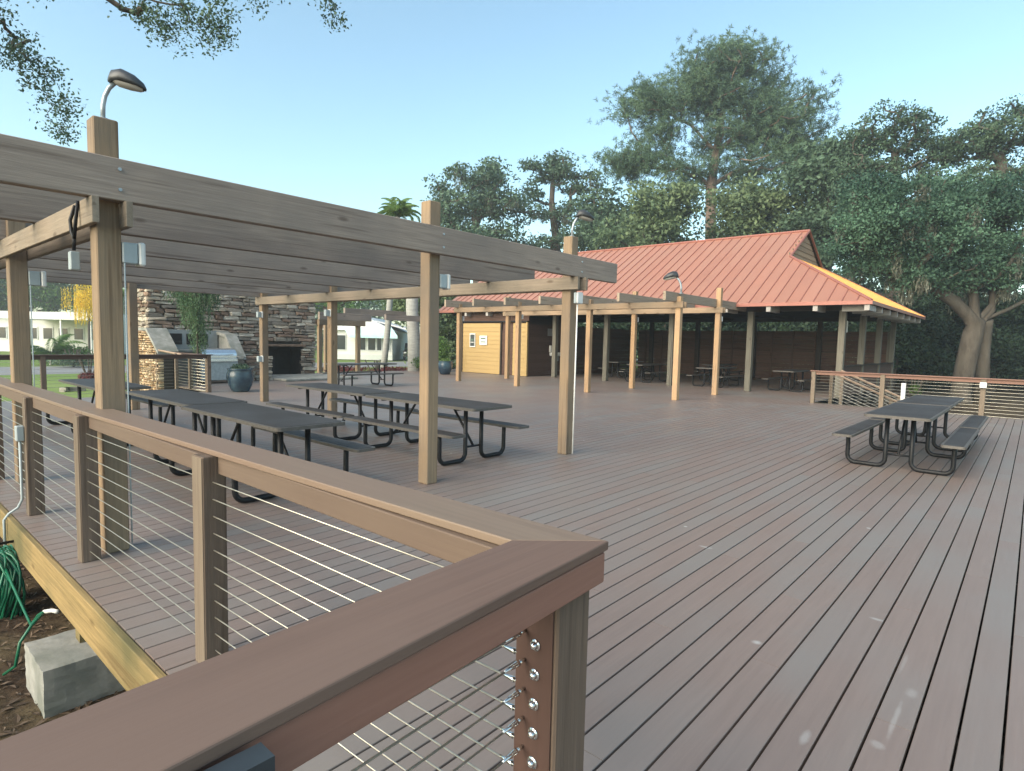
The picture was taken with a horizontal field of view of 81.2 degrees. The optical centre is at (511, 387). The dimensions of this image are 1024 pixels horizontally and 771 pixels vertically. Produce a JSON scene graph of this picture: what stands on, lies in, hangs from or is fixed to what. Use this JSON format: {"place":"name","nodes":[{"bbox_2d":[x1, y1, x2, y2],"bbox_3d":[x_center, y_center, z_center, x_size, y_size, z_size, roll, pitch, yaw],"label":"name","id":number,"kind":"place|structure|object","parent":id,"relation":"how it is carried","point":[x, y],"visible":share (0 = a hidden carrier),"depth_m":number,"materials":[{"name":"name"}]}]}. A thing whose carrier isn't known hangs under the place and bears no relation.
{"place":"outdoors","nodes":[
{"label":"outdoors","id":0,"kind":"place"},
{"bbox_2d":[0,359,637,374],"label":"road","id":1,"kind":"structure","parent":0,"point":[49,370],"depth_m":36.11,"materials":[{"name":"asphalt"}]},
{"bbox_2d":[0,344,852,400],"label":"lawn","id":2,"kind":"structure","parent":0,"point":[53,382],"depth_m":29.52,"materials":[{"name":"green plant"}]},
{"bbox_2d":[0,279,90,311],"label":"oak tree","id":3,"kind":"object","parent":2,"relation":"on","point":[49,303],"visible":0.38,"depth_m":82.24,"materials":[{"name":"green plant"}]},
{"bbox_2d":[31,334,86,364],"bbox_3d":[-30.863,-2.418,40.043,3.265,2.425,3.512,2,4,6],"label":"palm tree","id":4,"kind":"object","parent":2,"relation":"on","point":[61,343],"visible":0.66,"depth_m":39.87,"materials":[{"name":"green plant"}]},
{"bbox_2d":[0,311,127,353],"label":"mobile home","id":5,"kind":"object","parent":2,"relation":"on","point":[48,325],"visible":0.41,"depth_m":61.75,"materials":[{"name":"white"}]},
{"bbox_2d":[0,327,5,337],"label":"window pane","id":6,"kind":"structure","parent":5,"relation":"in","point":[2,329],"depth_m":61.73,"materials":[{"name":"grey glass"}]},
{"bbox_2d":[33,328,36,338],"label":"window pane","id":7,"kind":"structure","parent":5,"relation":"in","point":[34,329],"depth_m":61.74,"materials":[{"name":"grey glass"}]},
{"bbox_2d":[43,328,51,338],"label":"window pane","id":8,"kind":"structure","parent":5,"relation":"in","point":[47,332],"depth_m":61.74,"materials":[{"name":"grey glass"}]},
{"bbox_2d":[42,327,53,339],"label":"window frame","id":9,"kind":"structure","parent":5,"relation":"in","point":[42,327],"depth_m":61.76,"materials":[{"name":"white metal"}]},
{"bbox_2d":[59,328,67,337],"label":"window pane","id":10,"kind":"structure","parent":5,"relation":"in","point":[64,331],"depth_m":61.73,"materials":[{"name":"grey glass"}]},
{"bbox_2d":[74,329,82,339],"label":"window pane","id":11,"kind":"structure","parent":5,"relation":"in","point":[78,333],"depth_m":61.74,"materials":[{"name":"grey glass"}]},
{"bbox_2d":[73,328,84,340],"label":"window frame","id":12,"kind":"structure","parent":5,"relation":"in","point":[73,328],"depth_m":61.77,"materials":[{"name":"white metal"}]},
{"bbox_2d":[46,349,93,366],"bbox_3d":[-27.897,-1.841,37.970,2.908,1.223,2.958,5,6,41],"label":"garden shrub","id":13,"kind":"object","parent":2,"relation":"on","point":[73,363],"visible":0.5,"depth_m":37.60,"materials":[{"name":"green plant"}]},
{"bbox_2d":[59,386,85,391],"bbox_3d":[-16.827,0.076,22.825,0.410,0.217,0.867,4,5,30],"label":"stone edging","id":14,"kind":"object","parent":2,"relation":"on","point":[65,389],"visible":0.63,"depth_m":22.82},
{"bbox_2d":[60,284,92,353],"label":"weeping tree","id":15,"kind":"object","parent":2,"relation":"on","point":[83,298],"visible":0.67,"depth_m":53.42,"materials":[{"name":"yellow plant"}]},
{"bbox_2d":[60,344,92,353],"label":"garden shrub","id":16,"kind":"object","parent":2,"relation":"on","point":[85,350],"visible":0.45,"depth_m":40.85,"materials":[{"name":"green plant"}]},
{"bbox_2d":[76,359,94,378],"bbox_3d":[-18.852,-0.782,27.013,1.630,1.225,1.006,1,5,-10],"label":"garden shrub","id":17,"kind":"object","parent":2,"relation":"on","point":[89,374],"visible":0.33,"depth_m":26.86,"materials":[{"name":"red plant"}]},
{"bbox_2d":[138,328,178,389],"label":"stone wing wall","id":18,"kind":"structure","parent":2,"relation":"on","point":[151,340],"depth_m":18.48,"materials":[{"name":"stone"}]},
{"bbox_2d":[154,349,180,389],"bbox_3d":[-10.196,-0.219,17.710,2.003,1.816,0.110,5,6,41],"label":"handrail","id":19,"kind":"object","parent":2,"relation":"on","point":[175,372],"visible":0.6,"depth_m":17.23,"materials":[{"name":"brown wood"}]},
{"bbox_2d":[314,300,381,313],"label":"oak tree","id":20,"kind":"object","parent":2,"relation":"on","point":[348,304],"visible":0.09,"depth_m":62.78,"materials":[{"name":"green plant"}]},
{"bbox_2d":[314,360,407,371],"bbox_3d":[-7.490,-0.846,31.165,5.669,1.227,3.348,1,4,-8],"label":"garden shrub","id":21,"kind":"object","parent":2,"relation":"on","point":[387,368],"visible":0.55,"depth_m":30.79,"materials":[{"name":"plant"}]},
{"bbox_2d":[337,318,407,359],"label":"mobile home","id":22,"kind":"object","parent":2,"relation":"on","point":[372,335],"visible":0.56,"depth_m":59.86,"materials":[{"name":"white"}]},
{"bbox_2d":[337,335,344,348],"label":"window pane","id":23,"kind":"structure","parent":22,"relation":"in","point":[340,338],"depth_m":59.78,"materials":[{"name":"grey glass"}]},
{"bbox_2d":[361,338,364,349],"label":"window pane","id":24,"kind":"structure","parent":22,"relation":"in","point":[362,339],"depth_m":59.79,"materials":[{"name":"grey glass"}]},
{"bbox_2d":[367,338,375,350],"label":"window frame","id":25,"kind":"structure","parent":22,"relation":"in","point":[367,338],"depth_m":59.84,"materials":[{"name":"white metal"}]},
{"bbox_2d":[368,338,374,349],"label":"window pane","id":26,"kind":"structure","parent":22,"relation":"in","point":[371,341],"depth_m":59.79,"materials":[{"name":"grey glass"}]},
{"bbox_2d":[376,338,381,350],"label":"window frame","id":27,"kind":"structure","parent":22,"relation":"in","point":[376,338],"depth_m":59.84,"materials":[{"name":"white metal"}]},
{"bbox_2d":[377,338,380,349],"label":"window pane","id":28,"kind":"structure","parent":22,"relation":"in","point":[378,339],"depth_m":59.79,"materials":[{"name":"grey glass"}]},
{"bbox_2d":[378,197,420,368],"bbox_3d":[-6.436,-5.490,33.261,2.682,10.223,2.482,5,6,41],"label":"palm tree","id":29,"kind":"object","parent":2,"relation":"on","point":[402,208],"visible":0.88,"depth_m":32.84,"materials":[{"name":"plant"}]},
{"bbox_2d":[403,343,407,359],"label":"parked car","id":30,"kind":"object","parent":2,"relation":"on","point":[405,350],"visible":0.24,"depth_m":61.28,"materials":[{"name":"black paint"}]},
{"bbox_2d":[406,286,419,370],"bbox_3d":[-4.951,-3.262,29.987,0.696,6.357,1.122,-2,5,-34],"label":"palm tree","id":31,"kind":"object","parent":2,"relation":"on","point":[413,333],"visible":0.48,"depth_m":29.74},
{"bbox_2d":[375,286,457,367],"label":"oak tree","id":32,"kind":"object","parent":2,"relation":"on","point":[399,304],"visible":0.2,"depth_m":40.97,"materials":[{"name":"green plant"}]},
{"bbox_2d":[411,336,450,367],"bbox_3d":[-4.145,-1.348,30.003,1.849,2.559,1.842,5,6,41],"label":"garden shrub","id":33,"kind":"object","parent":2,"relation":"on","point":[442,349],"visible":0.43,"depth_m":29.81,"materials":[{"name":"green plant"}]},
{"bbox_2d":[419,156,547,282],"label":"oak tree","id":34,"kind":"object","parent":2,"relation":"on","point":[485,200],"visible":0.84,"depth_m":53.86,"materials":[{"name":"green plant"}]},
{"bbox_2d":[511,147,607,251],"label":"oak tree","id":35,"kind":"object","parent":2,"relation":"on","point":[556,171],"visible":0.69,"depth_m":56.13,"materials":[{"name":"green plant"}]},
{"bbox_2d":[553,181,647,251],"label":"oak tree","id":36,"kind":"object","parent":2,"relation":"on","point":[601,211],"visible":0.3,"depth_m":51.10,"materials":[{"name":"green plant"}]},
{"bbox_2d":[584,172,708,365],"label":"oak tree","id":37,"kind":"object","parent":2,"relation":"on","point":[665,216],"visible":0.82,"depth_m":42.44,"materials":[{"name":"green plant"}]},
{"bbox_2d":[0,369,1023,740],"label":"ground","id":38,"kind":"structure","parent":0,"point":[16,677],"depth_m":4.76,"materials":[{"name":"soil"}]},
{"bbox_2d":[0,562,117,737],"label":"leaf litter","id":39,"kind":"object","parent":38,"relation":"on","point":[17,718],"visible":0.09,"depth_m":3.92,"materials":[{"name":"plant"}]},
{"bbox_2d":[24,629,124,718],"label":"concrete block","id":40,"kind":"structure","parent":38,"relation":"on","point":[66,670],"depth_m":3.75,"materials":[{"name":"concrete"}]},
{"bbox_2d":[75,629,84,642],"bbox_3d":[-2.846,1.602,3.993,0.100,0.150,0.100,5,6,41],"label":"footing post","id":41,"kind":"object","parent":40,"relation":"on","point":[79,638],"visible":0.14,"depth_m":3.94,"materials":[{"name":"brown wood"}]},
{"bbox_2d":[0,0,351,145],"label":"live oak","id":42,"kind":"object","parent":38,"relation":"on","point":[137,11],"visible":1,"depth_m":7.97,"materials":[{"name":"green plant"}]},
{"bbox_2d":[0,279,455,349],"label":"distant trees","id":43,"kind":"object","parent":38,"relation":"on","point":[371,304],"visible":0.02,"depth_m":97.21,"materials":[{"name":"green plant"}]},
{"bbox_2d":[0,369,1023,770],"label":"deck","id":44,"kind":"structure","parent":38,"relation":"on","point":[786,585],"depth_m":4.33,"materials":[{"name":"brown"}]},
{"bbox_2d":[0,540,59,675],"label":"garden hose","id":45,"kind":"object","parent":44,"relation":"hanging from","point":[12,584],"visible":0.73,"depth_m":4.85,"materials":[{"name":"green plastic"}]},
{"bbox_2d":[0,354,212,394],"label":"cable railing","id":46,"kind":"object","parent":44,"relation":"on","point":[43,380],"visible":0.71,"depth_m":15.17,"materials":[{"name":"brown wood"}]},
{"bbox_2d":[46,378,175,432],"bbox_3d":[-6.940,0.300,10.141,2.360,0.762,1.500,5,6,41],"label":"picnic table","id":47,"kind":"object","parent":44,"relation":"on","point":[85,383],"visible":0.17,"depth_m":10.07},
{"bbox_2d":[173,352,205,391],"bbox_3d":[-9.528,-0.487,17.647,2.650,1.050,0.140,5,6,41],"label":"cable railing","id":48,"kind":"object","parent":44,"relation":"on","point":[190,372],"visible":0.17,"depth_m":17.56,"materials":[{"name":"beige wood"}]},
{"bbox_2d":[125,389,254,463],"bbox_3d":[-4.582,0.495,8.320,2.360,0.762,1.500,5,6,41],"label":"picnic table","id":49,"kind":"object","parent":44,"relation":"on","point":[172,398],"visible":0.3,"depth_m":8.14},
{"bbox_2d":[162,291,220,386],"bbox_3d":[-9.630,-1.884,18.243,1.433,3.739,1.583,3,5,16],"label":"weeping shrub","id":50,"kind":"object","parent":44,"relation":"on","point":[192,304],"visible":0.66,"depth_m":18.11,"materials":[{"name":"green plant"}]},
{"bbox_2d":[167,329,218,381],"bbox_3d":[-11.103,-1.104,20.602,0.880,1.750,2.130,5,6,41],"label":"grill counter","id":51,"kind":"object","parent":44,"relation":"on","point":[181,339],"visible":0.26,"depth_m":20.67,"materials":[{"name":"concrete"}]},
{"bbox_2d":[193,348,237,383],"bbox_3d":[-9.871,-0.731,19.960,0.765,1.159,1.200,5,6,41],"label":"steel grill","id":52,"kind":"object","parent":44,"relation":"on","point":[222,359],"visible":0.58,"depth_m":19.75,"materials":[{"name":"metal"}]},
{"bbox_2d":[226,363,253,391],"bbox_3d":[-7.784,-0.290,17.112,0.740,0.818,0.740,5,6,41],"label":"glazed planter","id":53,"kind":"object","parent":44,"relation":"on","point":[240,378],"visible":1,"depth_m":16.87,"materials":[{"name":"blue ceramic"}]},
{"bbox_2d":[217,331,272,380],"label":"stone wing wall","id":54,"kind":"structure","parent":44,"relation":"on","point":[225,339],"depth_m":21.21,"materials":[{"name":"stone"}]},
{"bbox_2d":[137,289,357,381],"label":"stone fireplace wall","id":55,"kind":"structure","parent":44,"relation":"on","point":[291,340],"depth_m":22.77,"materials":[{"name":"stone"}]},
{"bbox_2d":[169,402,374,502],"bbox_3d":[-2.837,0.664,6.663,2.360,0.762,1.500,5,6,41],"label":"picnic table","id":56,"kind":"object","parent":44,"relation":"on","point":[278,423],"visible":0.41,"depth_m":6.46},
{"bbox_2d":[0,377,604,770],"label":"cable railing","id":57,"kind":"object","parent":44,"relation":"on","point":[450,530],"visible":0.82,"depth_m":2.86,"materials":[{"name":"wood"}]},
{"bbox_2d":[2,425,24,544],"bbox_3d":[-4.347,0.881,5.210,0.091,1.090,0.161,5,6,41],"label":"electrical conduit","id":58,"kind":"object","parent":57,"relation":"attached to","point":[19,433],"visible":0.93,"depth_m":5.21,"materials":[{"name":"grey plastic"}]},
{"bbox_2d":[0,540,607,770],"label":"cable railing","id":59,"kind":"object","parent":44,"relation":"on","point":[292,698],"visible":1,"depth_m":1.09,"materials":[{"name":"wood"}]},
{"bbox_2d":[204,742,274,770],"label":"metal bracket","id":60,"kind":"object","parent":59,"relation":"attached to","point":[260,756],"visible":1,"depth_m":0.81,"materials":[{"name":"metal"}]},
{"bbox_2d":[0,115,616,553],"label":"pergola","id":61,"kind":"object","parent":44,"relation":"on","point":[208,235],"visible":0.93,"depth_m":6.30,"materials":[{"name":"brown wood"}]},
{"bbox_2d":[28,271,46,386],"bbox_3d":[-5.088,-0.142,6.441,0.112,2.205,0.150,5,6,41],"label":"outlet box","id":62,"kind":"object","parent":61,"relation":"attached to","point":[35,278],"visible":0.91,"depth_m":6.33,"materials":[{"name":"grey plastic"}]},
{"bbox_2d":[68,201,80,270],"bbox_3d":[-3.128,-1.080,4.260,0.163,0.482,0.061,5,6,41],"label":"power drop","id":63,"kind":"object","parent":61,"relation":"hanging from","point":[73,260],"visible":1,"depth_m":4.25,"materials":[{"name":"grey plastic"}]},
{"bbox_2d":[100,68,146,118],"bbox_3d":[-2.768,-2.071,4.234,0.323,0.357,0.144,1,4,-7],"label":"pergola lamp","id":64,"kind":"object","parent":61,"relation":"on","point":[122,78],"visible":0.91,"depth_m":4.20,"materials":[{"name":"metal"}]},
{"bbox_2d":[121,242,145,542],"bbox_3d":[-2.823,0.047,4.482,0.112,2.235,0.150,5,6,41],"label":"outlet box","id":65,"kind":"object","parent":61,"relation":"attached to","point":[133,253],"visible":0.92,"depth_m":4.38,"materials":[{"name":"grey plastic"}]},
{"bbox_2d":[256,312,262,317],"bbox_3d":[-6.109,-1.761,14.458,0.101,0.153,0.135,5,6,41],"label":"outlet box","id":66,"kind":"object","parent":61,"relation":"attached to","point":[259,314],"visible":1,"depth_m":14.43,"materials":[{"name":"grey plastic"}]},
{"bbox_2d":[257,356,263,361],"bbox_3d":[-6.133,-0.695,14.541,0.101,0.153,0.135,5,6,41],"label":"outlet box","id":67,"kind":"object","parent":61,"relation":"attached to","point":[260,358],"visible":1,"depth_m":14.50,"materials":[{"name":"grey plastic"}]},
{"bbox_2d":[324,309,330,316],"bbox_3d":[-3.855,-1.556,12.489,0.101,0.153,0.135,5,6,41],"label":"outlet box","id":68,"kind":"object","parent":61,"relation":"attached to","point":[327,312],"visible":1,"depth_m":12.45,"materials":[{"name":"grey plastic"}]},
{"bbox_2d":[439,274,449,289],"bbox_3d":[-0.777,-1.185,6.697,0.112,0.170,0.150,5,6,41],"label":"outlet box","id":69,"kind":"object","parent":61,"relation":"attached to","point":[444,282],"visible":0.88,"depth_m":6.66,"materials":[{"name":"grey plastic"}]},
{"bbox_2d":[572,292,582,453],"bbox_3d":[0.912,-0.191,8.515,0.076,2.311,0.139,5,6,41],"label":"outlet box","id":70,"kind":"object","parent":61,"relation":"attached to","point":[578,297],"visible":1,"depth_m":8.49,"materials":[{"name":"grey metal"}]},
{"bbox_2d":[571,210,593,235],"bbox_3d":[0.993,-2.335,8.505,0.355,0.392,0.158,1,5,-9],"label":"pergola lamp","id":71,"kind":"object","parent":61,"relation":"on","point":[585,215],"visible":0.95,"depth_m":8.46,"materials":[{"name":"metal"}]},
{"bbox_2d":[266,383,417,439],"bbox_3d":[-2.943,0.384,10.231,2.360,0.762,1.500,5,6,41],"label":"picnic table","id":72,"kind":"object","parent":44,"relation":"on","point":[355,391],"visible":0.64,"depth_m":9.93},
{"bbox_2d":[319,363,403,385],"bbox_3d":[-5.009,-0.422,19.969,1.500,0.762,2.360,5,6,41],"label":"picnic table","id":73,"kind":"object","parent":44,"relation":"on","point":[378,373],"visible":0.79,"depth_m":19.80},
{"bbox_2d":[314,308,419,372],"bbox_3d":[-7.325,-1.966,28.906,6.435,3.690,3.816,-1,5,-25],"label":"pergola","id":74,"kind":"object","parent":44,"relation":"on","point":[357,318],"visible":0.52,"depth_m":27.89,"materials":[{"name":"brown wood"}]},
{"bbox_2d":[344,393,528,465],"bbox_3d":[-1.121,0.553,8.586,2.360,0.762,1.500,5,6,41],"label":"picnic table","id":75,"kind":"object","parent":44,"relation":"on","point":[456,405],"visible":0.81,"depth_m":8.30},
{"bbox_2d":[438,358,452,374],"bbox_3d":[-3.107,-0.995,27.725,0.703,0.787,0.703,5,6,41],"label":"glazed planter","id":76,"kind":"object","parent":44,"relation":"on","point":[445,365],"visible":0.99,"depth_m":27.48,"materials":[{"name":"blue ceramic"}]},
{"bbox_2d":[461,312,630,376],"bbox_3d":[2.337,-2.450,32.471,4.310,3.200,9.970,5,6,41],"label":"kitchen room","id":77,"kind":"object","parent":44,"relation":"on","point":[536,342],"visible":0.67,"depth_m":29.20,"materials":[{"name":"yellow paint"}]},
{"bbox_2d":[470,333,475,346],"bbox_3d":[-1.961,-2.343,29.643,0.380,0.670,0.034,5,6,41],"label":"notice board","id":78,"kind":"object","parent":77,"relation":"attached to","point":[472,339],"visible":1,"depth_m":29.62,"materials":[{"name":"white plastic"}]},
{"bbox_2d":[479,336,486,344],"bbox_3d":[-1.405,-2.302,29.156,0.500,0.450,0.034,5,6,41],"label":"wall sign","id":79,"kind":"object","parent":77,"relation":"attached to","point":[482,340],"visible":1,"depth_m":29.14,"materials":[{"name":"white plastic"}]},
{"bbox_2d":[501,331,512,374],"bbox_3d":[-0.208,-1.633,28.257,0.690,2.090,0.038,5,6,41],"label":"door","id":80,"kind":"structure","parent":77,"relation":"in","point":[503,332],"depth_m":28.32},
{"bbox_2d":[549,345,559,360],"bbox_3d":[2.077,-1.639,28.743,0.335,0.750,0.580,5,6,41],"label":"drinking fountain","id":81,"kind":"object","parent":77,"relation":"attached to","point":[550,350],"visible":0.34,"depth_m":28.60,"materials":[{"name":"white metal"}]},
{"bbox_2d":[444,288,745,399],"bbox_3d":[2.904,-1.788,22.197,9.580,3.499,6.200,5,6,41],"label":"pergola","id":82,"kind":"object","parent":44,"relation":"on","point":[635,304],"visible":0.88,"depth_m":20.04,"materials":[{"name":"beige wood"}]},
{"bbox_2d":[663,271,682,293],"bbox_3d":[4.685,-3.050,17.337,0.592,0.653,0.264,3,5,18],"label":"pergola lamp","id":83,"kind":"object","parent":82,"relation":"attached to","point":[671,275],"visible":1,"depth_m":17.26,"materials":[{"name":"metal"}]},
{"bbox_2d":[600,361,649,377],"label":"picnic table","id":84,"kind":"object","parent":44,"relation":"on","point":[618,367],"visible":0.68,"depth_m":28.28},
{"bbox_2d":[619,363,666,382],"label":"picnic table","id":85,"kind":"object","parent":44,"relation":"on","point":[651,373],"visible":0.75,"depth_m":25.46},
{"bbox_2d":[686,366,744,387],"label":"picnic table","id":86,"kind":"object","parent":44,"relation":"on","point":[720,376],"visible":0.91,"depth_m":23.71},
{"bbox_2d":[694,364,744,381],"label":"picnic table","id":87,"kind":"object","parent":44,"relation":"on","point":[709,370],"visible":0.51,"depth_m":27.52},
{"bbox_2d":[761,369,820,391],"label":"picnic table","id":88,"kind":"object","parent":44,"relation":"on","point":[789,371],"visible":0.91,"depth_m":22.21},
{"bbox_2d":[832,403,979,475],"bbox_3d":[5.773,0.702,8.692,1.500,0.762,2.360,5,6,41],"label":"picnic table","id":89,"kind":"object","parent":44,"relation":"on","point":[960,438],"visible":1,"depth_m":8.30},
{"bbox_2d":[810,370,1023,418],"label":"cable railing","id":90,"kind":"object","parent":44,"relation":"on","point":[884,376],"visible":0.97,"depth_m":15.95,"materials":[{"name":"beige wood"}]},
{"bbox_2d":[979,382,986,387],"bbox_3d":[11.767,-0.055,14.911,0.140,0.140,0.065,5,6,41],"label":"rail outlet","id":91,"kind":"object","parent":90,"relation":"attached to","point":[983,384],"visible":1,"depth_m":14.89,"materials":[{"name":"white plastic"}]},
{"bbox_2d":[868,395,988,451],"bbox_3d":[7.381,0.595,10.537,1.500,0.762,2.360,5,6,41],"label":"picnic table","id":92,"kind":"object","parent":44,"relation":"on","point":[975,421],"visible":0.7,"depth_m":10.20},
{"bbox_2d":[442,290,904,374],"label":"woodland shrubs","id":93,"kind":"object","parent":38,"relation":"on","point":[764,326],"visible":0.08,"depth_m":41.16,"materials":[{"name":"green plant"}]},
{"bbox_2d":[439,229,925,401],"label":"pavilion","id":94,"kind":"structure","parent":38,"relation":"on","point":[779,277],"depth_m":25.59,"materials":[{"name":"red metal"}]},
{"bbox_2d":[582,24,847,238],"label":"pine tree","id":95,"kind":"object","parent":38,"relation":"on","point":[720,94],"visible":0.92,"depth_m":48.45,"materials":[{"name":"green plant"}]},
{"bbox_2d":[693,172,820,373],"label":"oak tree","id":96,"kind":"object","parent":38,"relation":"on","point":[754,206],"visible":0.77,"depth_m":42.77,"materials":[{"name":"green plant"}]},
{"bbox_2d":[636,253,961,369],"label":"distant trees","id":97,"kind":"object","parent":38,"relation":"on","point":[878,288],"depth_m":59.58,"materials":[{"name":"green plant"}]},
{"bbox_2d":[764,122,908,377],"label":"oak tree","id":98,"kind":"object","parent":38,"relation":"on","point":[802,176],"visible":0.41,"depth_m":40.90,"materials":[{"name":"green plant"}]},
{"bbox_2d":[828,370,899,407],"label":"stair handrails","id":99,"kind":"object","parent":38,"relation":"on","point":[831,390],"visible":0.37,"depth_m":17.83,"materials":[{"name":"brown wood"}]},
{"bbox_2d":[835,260,945,390],"bbox_3d":[21.611,-3.619,34.539,7.126,7.595,3.791,1,4,-1],"label":"oak tree","id":100,"kind":"object","parent":38,"relation":"on","point":[857,280],"visible":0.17,"depth_m":33.64,"materials":[{"name":"green plant"}]},
{"bbox_2d":[824,98,967,299],"bbox_3d":[24.232,-8.924,38.386,7.517,17.683,7.471,5,6,41],"label":"oak tree","id":101,"kind":"object","parent":38,"relation":"on","point":[922,133],"visible":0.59,"depth_m":37.33,"materials":[{"name":"green plant"}]},
{"bbox_2d":[904,379,923,396],"bbox_3d":[16.839,0.188,25.000,0.774,1.226,0.991,5,6,41],"label":"garden shrub","id":102,"kind":"object","parent":38,"relation":"on","point":[915,389],"visible":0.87,"depth_m":24.97,"materials":[{"name":"green plant"}]},
{"bbox_2d":[816,162,1023,403],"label":"live oak","id":103,"kind":"object","parent":38,"relation":"on","point":[944,226],"visible":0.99,"depth_m":26.19,"materials":[{"name":"green plant"}]},
{"bbox_2d":[845,289,1023,391],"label":"woodland undergrowth","id":104,"kind":"object","parent":38,"relation":"on","point":[929,345],"visible":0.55,"depth_m":34.31,"materials":[{"name":"green plant"}]},
{"bbox_2d":[908,93,1023,390],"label":"oak tree","id":105,"kind":"object","parent":38,"relation":"on","point":[986,140],"visible":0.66,"depth_m":35.42,"materials":[{"name":"green plant"}]},
{"bbox_2d":[971,319,993,402],"bbox_3d":[21.566,-1.220,27.296,0.685,3.879,0.720,5,6,41],"label":"oak trunk stem","id":106,"kind":"object","parent":38,"relation":"on","point":[982,370],"visible":0.6,"depth_m":27.09,"materials":[{"name":"brown plant"}]},
{"bbox_2d":[0,0,1023,340],"label":"sky","id":107,"kind":"structure","parent":0,"point":[356,117],"materials":[{"name":"blue"}]},
{"bbox_2d":[900,383,905,399],"bbox_3d":[10.082,0.275,15.408,0.104,0.770,0.104,5,6,41],"label":"white pipe","id":108,"kind":"object","parent":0,"point":[903,389],"visible":0.56,"depth_m":15.36,"materials":[{"name":"plastic"}]}
]}

